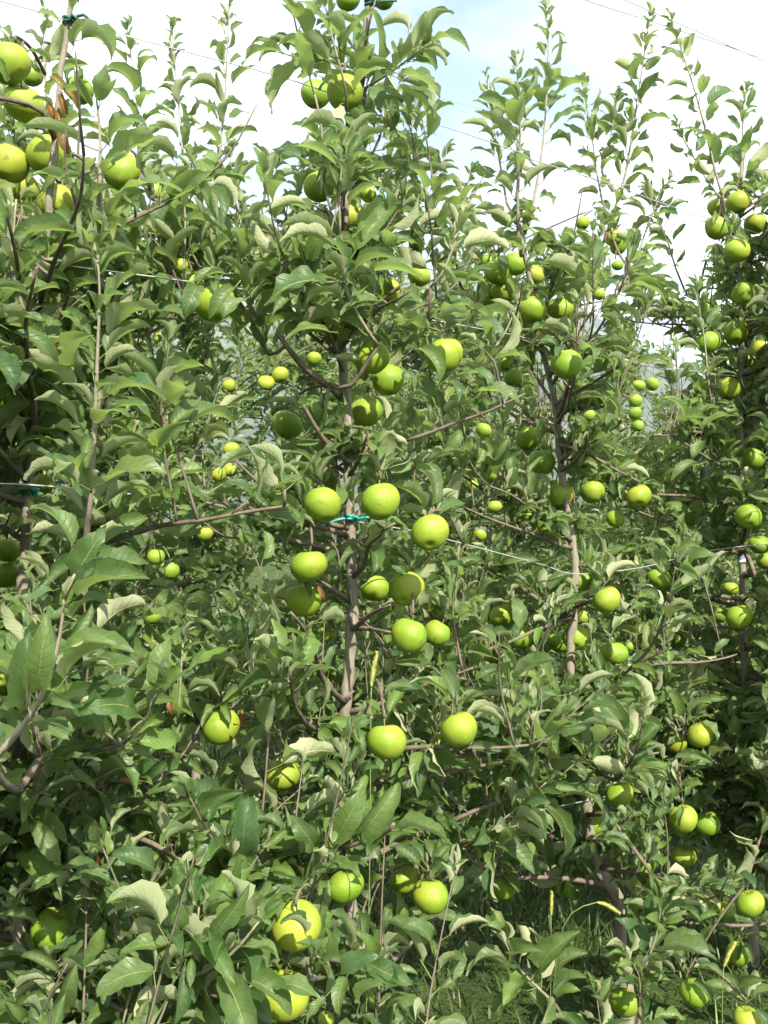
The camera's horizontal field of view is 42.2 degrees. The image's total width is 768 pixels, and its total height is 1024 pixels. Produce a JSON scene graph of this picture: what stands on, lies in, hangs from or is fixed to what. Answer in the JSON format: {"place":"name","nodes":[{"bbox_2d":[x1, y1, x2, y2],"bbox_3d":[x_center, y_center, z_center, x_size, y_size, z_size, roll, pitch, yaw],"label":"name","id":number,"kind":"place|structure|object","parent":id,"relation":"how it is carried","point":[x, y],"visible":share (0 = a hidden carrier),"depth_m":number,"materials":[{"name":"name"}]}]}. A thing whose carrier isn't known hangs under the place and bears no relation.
{"place":"outdoors","nodes":[
{"label":"outdoors","id":0,"kind":"place"},
{"bbox_2d":[7,279,705,527],"bbox_3d":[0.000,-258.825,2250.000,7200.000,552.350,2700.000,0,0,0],"label":"hills","id":1,"kind":"structure","parent":0,"point":[268,439],"depth_m":1586.26,"materials":[{"name":"plant"}]},
{"bbox_2d":[365,650,378,1023],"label":"foxtail grass","id":2,"kind":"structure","parent":0,"point":[374,667],"depth_m":1.90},
{"bbox_2d":[0,528,767,1023],"bbox_3d":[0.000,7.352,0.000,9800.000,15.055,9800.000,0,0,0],"label":"ground","id":3,"kind":"structure","parent":0,"point":[674,1000],"depth_m":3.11,"materials":[{"name":"plant"}]},
{"bbox_2d":[0,82,216,777],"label":"apple tree","id":4,"kind":"object","parent":3,"relation":"on","point":[55,495],"visible":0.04,"depth_m":4.23,"materials":[{"name":"green plant"}]},
{"bbox_2d":[147,547,164,564],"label":"apple","id":5,"kind":"object","parent":4,"relation":"attached to","point":[156,557],"visible":0.98,"depth_m":4.16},
{"bbox_2d":[160,559,179,579],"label":"apple","id":6,"kind":"object","parent":4,"relation":"attached to","point":[172,572],"visible":0.8,"depth_m":3.97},
{"bbox_2d":[0,0,345,1023],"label":"apple tree","id":7,"kind":"object","parent":3,"relation":"on","point":[58,712],"visible":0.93,"depth_m":1.62,"materials":[{"name":"green plant"}]},
{"bbox_2d":[0,562,18,587],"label":"apple","id":8,"kind":"object","parent":7,"relation":"attached to","point":[8,574],"visible":0.9,"depth_m":2.07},
{"bbox_2d":[0,535,19,561],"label":"apple","id":9,"kind":"object","parent":7,"relation":"attached to","point":[9,549],"visible":0.94,"depth_m":2.06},
{"bbox_2d":[0,143,29,183],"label":"apple","id":10,"kind":"object","parent":7,"relation":"attached to","point":[14,167],"visible":0.89,"depth_m":1.87,"materials":[{"name":"food"}]},
{"bbox_2d":[0,42,31,84],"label":"apple","id":11,"kind":"object","parent":7,"relation":"attached to","point":[15,57],"visible":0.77,"depth_m":1.79,"materials":[{"name":"food"}]},
{"bbox_2d":[2,82,45,123],"bbox_3d":[-0.669,-0.759,1.848,0.071,0.071,0.080,0,0,37],"label":"apple","id":12,"kind":"object","parent":7,"relation":"attached to","point":[23,114],"visible":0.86,"depth_m":1.83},
{"bbox_2d":[11,176,40,201],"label":"apple","id":13,"kind":"object","parent":7,"relation":"attached to","point":[32,183],"visible":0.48,"depth_m":2.06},
{"bbox_2d":[23,67,43,86],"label":"apple","id":14,"kind":"object","parent":7,"relation":"attached to","point":[32,79],"visible":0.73,"depth_m":2.07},
{"bbox_2d":[34,474,54,492],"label":"apple","id":15,"kind":"object","parent":7,"relation":"attached to","point":[42,479],"visible":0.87,"depth_m":2.07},
{"bbox_2d":[25,133,66,174],"bbox_3d":[-0.644,-0.685,1.895,0.076,0.081,0.075,-11,-8,5],"label":"apple","id":16,"kind":"object","parent":7,"relation":"attached to","point":[37,153],"visible":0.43,"depth_m":1.86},
{"bbox_2d":[30,906,74,949],"bbox_3d":[-0.587,0.736,1.768,0.075,0.081,0.076,22,3,4],"label":"apple","id":17,"kind":"object","parent":7,"relation":"attached to","point":[51,933],"visible":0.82,"depth_m":1.74,"materials":[{"name":"food"}]},
{"bbox_2d":[36,183,74,212],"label":"apple","id":18,"kind":"object","parent":7,"relation":"attached to","point":[61,194],"visible":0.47,"depth_m":1.91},
{"bbox_2d":[104,153,139,190],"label":"apple","id":19,"kind":"object","parent":7,"relation":"attached to","point":[120,173],"visible":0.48,"depth_m":1.96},
{"bbox_2d":[195,284,234,321],"bbox_3d":[-0.315,-0.394,1.851,0.076,0.076,0.075,-7,-10,5],"label":"apple","id":20,"kind":"object","parent":7,"relation":"attached to","point":[202,309],"visible":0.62,"depth_m":1.82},
{"bbox_2d":[0,0,760,234],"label":"wire","id":21,"kind":"object","parent":7,"relation":"attached to","point":[375,107],"visible":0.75,"depth_m":2.12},
{"bbox_2d":[137,323,277,625],"bbox_3d":[-1.520,-0.029,8.237,1.438,3.295,1.321,0,0,24],"label":"apple tree","id":22,"kind":"object","parent":3,"relation":"on","point":[218,447],"visible":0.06,"depth_m":8.05,"materials":[{"name":"green plant"}]},
{"bbox_2d":[218,333,371,625],"bbox_3d":[-0.750,-0.081,8.806,1.537,3.562,1.455,0,0,0],"label":"apple tree","id":23,"kind":"object","parent":3,"relation":"on","point":[278,565],"visible":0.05,"depth_m":8.82,"materials":[{"name":"green plant"}]},
{"bbox_2d":[50,0,626,1023],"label":"apple tree","id":24,"kind":"object","parent":3,"relation":"on","point":[330,822],"visible":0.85,"depth_m":1.96,"materials":[{"name":"green plant"}]},
{"bbox_2d":[202,705,239,744],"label":"apple","id":25,"kind":"object","parent":24,"relation":"attached to","point":[218,728],"visible":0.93,"depth_m":1.96,"materials":[{"name":"food"}]},
{"bbox_2d":[266,757,300,790],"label":"apple","id":26,"kind":"object","parent":24,"relation":"attached to","point":[284,777],"visible":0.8,"depth_m":2.01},
{"bbox_2d":[265,966,308,1021],"bbox_3d":[-0.163,0.780,1.620,0.084,0.089,0.084,4,2,-21],"label":"apple","id":27,"kind":"object","parent":24,"relation":"hanging from","point":[299,1006],"visible":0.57,"depth_m":1.59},
{"bbox_2d":[272,408,302,438],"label":"apple","id":28,"kind":"object","parent":24,"relation":"attached to","point":[288,424],"visible":0.98,"depth_m":2.31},
{"bbox_2d":[271,899,320,951],"bbox_3d":[-0.143,0.671,1.619,0.080,0.082,0.077,0,0,35],"label":"apple","id":29,"kind":"object","parent":24,"relation":"attached to","point":[287,935],"visible":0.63,"depth_m":1.59,"materials":[{"name":"food"}]},
{"bbox_2d":[285,582,320,616],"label":"apple","id":30,"kind":"object","parent":24,"relation":"attached to","point":[300,601],"visible":0.83,"depth_m":2.07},
{"bbox_2d":[290,545,327,581],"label":"apple","id":31,"kind":"object","parent":24,"relation":"attached to","point":[308,566],"visible":1,"depth_m":1.96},
{"bbox_2d":[300,76,328,108],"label":"apple","id":32,"kind":"object","parent":24,"relation":"attached to","point":[307,96],"visible":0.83,"depth_m":2.38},
{"bbox_2d":[303,168,334,201],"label":"apple","id":33,"kind":"object","parent":24,"relation":"attached to","point":[310,185],"visible":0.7,"depth_m":2.32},
{"bbox_2d":[304,485,340,521],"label":"apple","id":34,"kind":"object","parent":24,"relation":"attached to","point":[322,504],"visible":1,"depth_m":1.97,"materials":[{"name":"food"}]},
{"bbox_2d":[312,621,335,641],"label":"apple","id":35,"kind":"object","parent":24,"relation":"attached to","point":[319,633],"visible":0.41,"depth_m":2.40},
{"bbox_2d":[327,72,362,112],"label":"apple","id":36,"kind":"object","parent":24,"relation":"attached to","point":[335,96],"visible":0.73,"depth_m":2.02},
{"bbox_2d":[329,869,363,903],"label":"apple","id":37,"kind":"object","parent":24,"relation":"attached to","point":[347,885],"visible":0.88,"depth_m":2.01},
{"bbox_2d":[335,200,360,230],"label":"apple","id":38,"kind":"object","parent":24,"relation":"attached to","point":[353,211],"visible":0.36,"depth_m":2.39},
{"bbox_2d":[336,0,359,11],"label":"apple","id":39,"kind":"object","parent":24,"relation":"attached to","point":[348,5],"visible":0.96,"depth_m":2.41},
{"bbox_2d":[351,392,382,426],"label":"apple","id":40,"kind":"object","parent":24,"relation":"attached to","point":[367,411],"visible":0.9,"depth_m":2.18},
{"bbox_2d":[354,336,389,373],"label":"apple","id":41,"kind":"object","parent":24,"relation":"attached to","point":[379,361],"visible":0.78,"depth_m":2.01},
{"bbox_2d":[359,575,388,600],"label":"apple","id":42,"kind":"object","parent":24,"relation":"attached to","point":[375,588],"visible":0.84,"depth_m":2.38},
{"bbox_2d":[361,480,399,519],"bbox_3d":[-0.007,-0.026,1.896,0.076,0.081,0.075,-2,-15,-16],"label":"apple","id":43,"kind":"object","parent":24,"relation":"attached to","point":[380,501],"visible":1,"depth_m":1.87,"materials":[{"name":"food"}]},
{"bbox_2d":[367,719,406,759],"bbox_3d":[0.005,0.431,1.895,0.075,0.079,0.075,-12,-8,32],"label":"apple","id":44,"kind":"object","parent":24,"relation":"attached to","point":[386,742],"visible":1,"depth_m":1.87,"materials":[{"name":"food"}]},
{"bbox_2d":[371,364,404,395],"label":"apple","id":45,"kind":"object","parent":24,"relation":"attached to","point":[388,379],"visible":0.81,"depth_m":2.18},
{"bbox_2d":[377,280,401,303],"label":"apple","id":46,"kind":"object","parent":24,"relation":"attached to","point":[386,290],"visible":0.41,"depth_m":2.40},
{"bbox_2d":[389,865,417,894],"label":"apple","id":47,"kind":"object","parent":24,"relation":"attached to","point":[403,879],"visible":0.89,"depth_m":2.40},
{"bbox_2d":[389,571,424,605],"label":"apple","id":48,"kind":"object","parent":24,"relation":"attached to","point":[403,587],"visible":0.95,"depth_m":2.07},
{"bbox_2d":[391,614,426,653],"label":"apple","id":49,"kind":"object","parent":24,"relation":"attached to","point":[408,635],"visible":1,"depth_m":2.01,"materials":[{"name":"food"}]},
{"bbox_2d":[407,268,430,286],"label":"apple","id":50,"kind":"object","parent":24,"relation":"attached to","point":[424,275],"visible":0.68,"depth_m":2.40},
{"bbox_2d":[410,514,448,550],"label":"apple","id":51,"kind":"object","parent":24,"relation":"attached to","point":[429,532],"visible":1,"depth_m":1.92,"materials":[{"name":"food"}]},
{"bbox_2d":[412,875,448,914],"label":"apple","id":52,"kind":"object","parent":24,"relation":"attached to","point":[430,896],"visible":0.98,"depth_m":2.01,"materials":[{"name":"food"}]},
{"bbox_2d":[425,620,449,646],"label":"apple","id":53,"kind":"object","parent":24,"relation":"attached to","point":[438,632],"visible":0.93,"depth_m":2.40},
{"bbox_2d":[426,334,462,373],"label":"apple","id":54,"kind":"object","parent":24,"relation":"attached to","point":[451,349],"visible":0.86,"depth_m":1.96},
{"bbox_2d":[440,707,476,747],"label":"apple","id":55,"kind":"object","parent":24,"relation":"attached to","point":[458,729],"visible":1,"depth_m":1.96,"materials":[{"name":"food"}]},
{"bbox_2d":[88,203,592,797],"bbox_3d":[-0.359,-0.069,4.807,2.945,3.098,1.500,0,0,21],"label":"apple tree","id":56,"kind":"object","parent":3,"relation":"on","point":[196,335],"visible":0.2,"depth_m":4.82,"materials":[{"name":"green plant"}]},
{"bbox_2d":[257,374,274,390],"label":"apple","id":57,"kind":"object","parent":56,"relation":"hanging from","point":[264,382],"visible":1,"depth_m":4.26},
{"bbox_2d":[272,366,288,382],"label":"apple","id":58,"kind":"object","parent":56,"relation":"attached to","point":[280,374],"visible":1,"depth_m":4.28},
{"bbox_2d":[201,182,620,734],"bbox_3d":[0.215,-0.256,5.122,3.000,3.618,1.567,0,0,41],"label":"apple tree","id":59,"kind":"object","parent":3,"relation":"on","point":[320,369],"visible":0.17,"depth_m":5.30,"materials":[{"name":"green plant"}]},
{"bbox_2d":[324,235,550,706],"bbox_3d":[0.351,0.014,5.958,1.447,3.197,1.501,0,0,14],"label":"apple tree","id":60,"kind":"object","parent":3,"relation":"on","point":[414,355],"visible":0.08,"depth_m":5.89,"materials":[{"name":"green plant"}]},
{"bbox_2d":[436,251,664,683],"bbox_3d":[0.964,0.020,6.463,1.648,3.340,1.594,0,0,0],"label":"apple tree","id":61,"kind":"object","parent":3,"relation":"on","point":[528,379],"visible":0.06,"depth_m":6.39,"materials":[{"name":"green plant"}]},
{"bbox_2d":[350,0,767,1023],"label":"apple tree","id":62,"kind":"object","parent":3,"relation":"on","point":[574,274],"visible":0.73,"depth_m":2.55,"materials":[{"name":"green plant"}]},
{"bbox_2d":[68,265,751,379],"bbox_3d":[0.403,-0.438,2.567,3.122,0.039,0.016,0,0,-40],"label":"wire","id":63,"kind":"object","parent":62,"relation":"attached to","point":[431,320],"visible":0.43,"depth_m":2.00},
{"bbox_2d":[483,258,508,283],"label":"apple","id":64,"kind":"object","parent":62,"relation":"attached to","point":[497,274],"visible":0.94,"depth_m":2.89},
{"bbox_2d":[489,602,512,625],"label":"apple","id":65,"kind":"object","parent":62,"relation":"hanging from","point":[502,615],"visible":0.88,"depth_m":2.81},
{"bbox_2d":[491,280,513,301],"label":"apple","id":66,"kind":"object","parent":62,"relation":"hanging from","point":[504,290],"visible":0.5,"depth_m":2.93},
{"bbox_2d":[493,870,515,900],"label":"apple","id":67,"kind":"object","parent":62,"relation":"hanging from","point":[506,892],"visible":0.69,"depth_m":2.62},
{"bbox_2d":[504,369,521,385],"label":"apple","id":68,"kind":"object","parent":62,"relation":"attached to","point":[512,377],"visible":1,"depth_m":3.00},
{"bbox_2d":[506,250,524,275],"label":"apple","id":69,"kind":"object","parent":62,"relation":"attached to","point":[516,267],"visible":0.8,"depth_m":2.99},
{"bbox_2d":[507,626,533,648],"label":"apple","id":70,"kind":"object","parent":62,"relation":"attached to","point":[523,642],"visible":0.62,"depth_m":2.72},
{"bbox_2d":[515,426,537,450],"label":"apple","id":71,"kind":"object","parent":62,"relation":"attached to","point":[526,438],"visible":0.88,"depth_m":2.92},
{"bbox_2d":[518,294,546,323],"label":"apple","id":72,"kind":"object","parent":62,"relation":"attached to","point":[532,309],"visible":0.94,"depth_m":2.54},
{"bbox_2d":[529,446,555,473],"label":"apple","id":73,"kind":"object","parent":62,"relation":"attached to","point":[546,465],"visible":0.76,"depth_m":2.72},
{"bbox_2d":[547,631,565,651],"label":"apple","id":74,"kind":"object","parent":62,"relation":"attached to","point":[555,642],"visible":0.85,"depth_m":3.00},
{"bbox_2d":[547,295,574,318],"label":"apple","id":75,"kind":"object","parent":62,"relation":"attached to","point":[561,308],"visible":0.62,"depth_m":2.71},
{"bbox_2d":[549,483,573,507],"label":"apple","id":76,"kind":"object","parent":62,"relation":"attached to","point":[558,494],"visible":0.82,"depth_m":2.71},
{"bbox_2d":[550,349,581,379],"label":"apple","id":77,"kind":"object","parent":62,"relation":"hanging from","point":[566,364],"visible":0.93,"depth_m":2.31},
{"bbox_2d":[562,625,589,649],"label":"apple","id":78,"kind":"object","parent":62,"relation":"attached to","point":[581,636],"visible":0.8,"depth_m":2.71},
{"bbox_2d":[580,480,604,502],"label":"apple","id":79,"kind":"object","parent":62,"relation":"attached to","point":[593,491],"visible":0.99,"depth_m":3.00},
{"bbox_2d":[593,584,620,613],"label":"apple","id":80,"kind":"object","parent":62,"relation":"attached to","point":[606,600],"visible":0.98,"depth_m":2.62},
{"bbox_2d":[600,640,628,664],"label":"apple","id":81,"kind":"object","parent":62,"relation":"attached to","point":[619,653],"visible":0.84,"depth_m":2.72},
{"bbox_2d":[606,508,624,527],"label":"apple","id":82,"kind":"object","parent":62,"relation":"attached to","point":[616,519],"visible":1,"depth_m":3.00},
{"bbox_2d":[605,781,632,807],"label":"apple","id":83,"kind":"object","parent":62,"relation":"attached to","point":[617,794],"visible":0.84,"depth_m":2.63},
{"bbox_2d":[609,984,637,1017],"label":"apple","id":84,"kind":"object","parent":62,"relation":"attached to","point":[623,1001],"visible":0.98,"depth_m":2.46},
{"bbox_2d":[626,485,651,506],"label":"apple","id":85,"kind":"object","parent":62,"relation":"attached to","point":[638,495],"visible":1,"depth_m":2.92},
{"bbox_2d":[687,720,712,747],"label":"apple","id":86,"kind":"object","parent":62,"relation":"attached to","point":[699,734],"visible":0.96,"depth_m":2.81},
{"bbox_2d":[534,300,722,752],"bbox_3d":[1.778,0.153,7.168,1.519,3.227,1.710,0,0,0],"label":"apple tree","id":87,"kind":"object","parent":3,"relation":"on","point":[662,454],"visible":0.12,"depth_m":6.92,"materials":[{"name":"green plant"}]},
{"bbox_2d":[561,1,767,1023],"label":"apple tree","id":88,"kind":"object","parent":3,"relation":"on","point":[735,707],"visible":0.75,"depth_m":3.09,"materials":[{"name":"green plant"}]},
{"bbox_2d":[0,483,767,574],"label":"wire","id":89,"kind":"object","parent":88,"relation":"attached to","point":[393,527],"visible":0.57,"depth_m":2.42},
{"bbox_2d":[646,568,671,588],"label":"apple","id":90,"kind":"object","parent":88,"relation":"attached to","point":[657,578],"visible":0.85,"depth_m":3.15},
{"bbox_2d":[662,732,686,753],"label":"apple","id":91,"kind":"object","parent":88,"relation":"attached to","point":[674,748],"visible":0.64,"depth_m":3.03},
{"bbox_2d":[668,802,697,833],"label":"apple","id":92,"kind":"object","parent":88,"relation":"attached to","point":[689,821],"visible":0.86,"depth_m":2.62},
{"bbox_2d":[671,845,696,867],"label":"apple","id":93,"kind":"object","parent":88,"relation":"attached to","point":[684,856],"visible":0.98,"depth_m":3.03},
{"bbox_2d":[679,975,708,1007],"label":"apple","id":94,"kind":"object","parent":88,"relation":"attached to","point":[692,994],"visible":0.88,"depth_m":2.62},
{"bbox_2d":[695,809,719,835],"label":"apple","id":95,"kind":"object","parent":88,"relation":"attached to","point":[708,823],"visible":0.94,"depth_m":2.92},
{"bbox_2d":[696,331,720,353],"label":"apple","id":96,"kind":"object","parent":88,"relation":"attached to","point":[713,341],"visible":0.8,"depth_m":3.03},
{"bbox_2d":[705,215,727,239],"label":"apple","id":97,"kind":"object","parent":88,"relation":"attached to","point":[717,231],"visible":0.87,"depth_m":3.04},
{"bbox_2d":[712,899,733,922],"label":"apple","id":98,"kind":"object","parent":88,"relation":"attached to","point":[729,913],"visible":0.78,"depth_m":3.43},
{"bbox_2d":[718,377,741,399],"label":"apple","id":99,"kind":"object","parent":88,"relation":"attached to","point":[730,388],"visible":0.94,"depth_m":3.16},
{"bbox_2d":[723,320,747,344],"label":"apple","id":100,"kind":"object","parent":88,"relation":"attached to","point":[738,335],"visible":0.81,"depth_m":3.16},
{"bbox_2d":[723,238,750,262],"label":"apple","id":101,"kind":"object","parent":88,"relation":"attached to","point":[736,250],"visible":1,"depth_m":2.92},
{"bbox_2d":[725,939,749,966],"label":"apple","id":102,"kind":"object","parent":88,"relation":"attached to","point":[744,959],"visible":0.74,"depth_m":3.03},
{"bbox_2d":[726,190,749,213],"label":"apple","id":103,"kind":"object","parent":88,"relation":"attached to","point":[738,202],"visible":0.94,"depth_m":3.16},
{"bbox_2d":[726,602,752,628],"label":"apple","id":104,"kind":"object","parent":88,"relation":"attached to","point":[739,617],"visible":1,"depth_m":2.81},
{"bbox_2d":[732,281,753,305],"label":"apple","id":105,"kind":"object","parent":88,"relation":"attached to","point":[743,295],"visible":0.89,"depth_m":3.16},
{"bbox_2d":[732,1003,762,1023],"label":"apple","id":106,"kind":"object","parent":88,"relation":"attached to","point":[744,1014],"visible":0.95,"depth_m":2.63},
{"bbox_2d":[734,504,761,528],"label":"apple","id":107,"kind":"object","parent":88,"relation":"attached to","point":[747,516],"visible":1,"depth_m":2.82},
{"bbox_2d":[735,887,764,917],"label":"apple","id":108,"kind":"object","parent":88,"relation":"hanging from","point":[749,903],"visible":1,"depth_m":2.62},
{"bbox_2d":[741,445,765,469],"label":"apple","id":109,"kind":"object","parent":88,"relation":"attached to","point":[755,458],"visible":0.89,"depth_m":3.16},
{"bbox_2d":[743,213,766,234],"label":"apple","id":110,"kind":"object","parent":88,"relation":"attached to","point":[754,222],"visible":0.83,"depth_m":3.29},
{"bbox_2d":[748,534,767,553],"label":"apple","id":111,"kind":"object","parent":88,"relation":"attached to","point":[758,549],"visible":0.98,"depth_m":3.43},
{"bbox_2d":[586,364,767,699],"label":"apple tree","id":112,"kind":"object","parent":3,"relation":"on","point":[723,558],"visible":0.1,"depth_m":7.48,"materials":[{"name":"green plant"}]},
{"bbox_2d":[672,169,767,735],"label":"apple tree","id":113,"kind":"object","parent":3,"relation":"on","point":[750,601],"visible":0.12,"depth_m":3.78,"materials":[{"name":"green plant"}]},
{"bbox_2d":[673,358,767,672],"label":"apple tree","id":114,"kind":"object","parent":3,"relation":"on","point":[736,659],"visible":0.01,"depth_m":8.06,"materials":[{"name":"green plant"}]},
{"bbox_2d":[0,0,767,375],"label":"sky","id":115,"kind":"structure","parent":0,"point":[595,35],"materials":[{"name":"white"}]},
{"bbox_2d":[34,0,737,175],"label":"wire","id":116,"kind":"object","parent":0,"point":[288,60],"visible":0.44,"depth_m":5.16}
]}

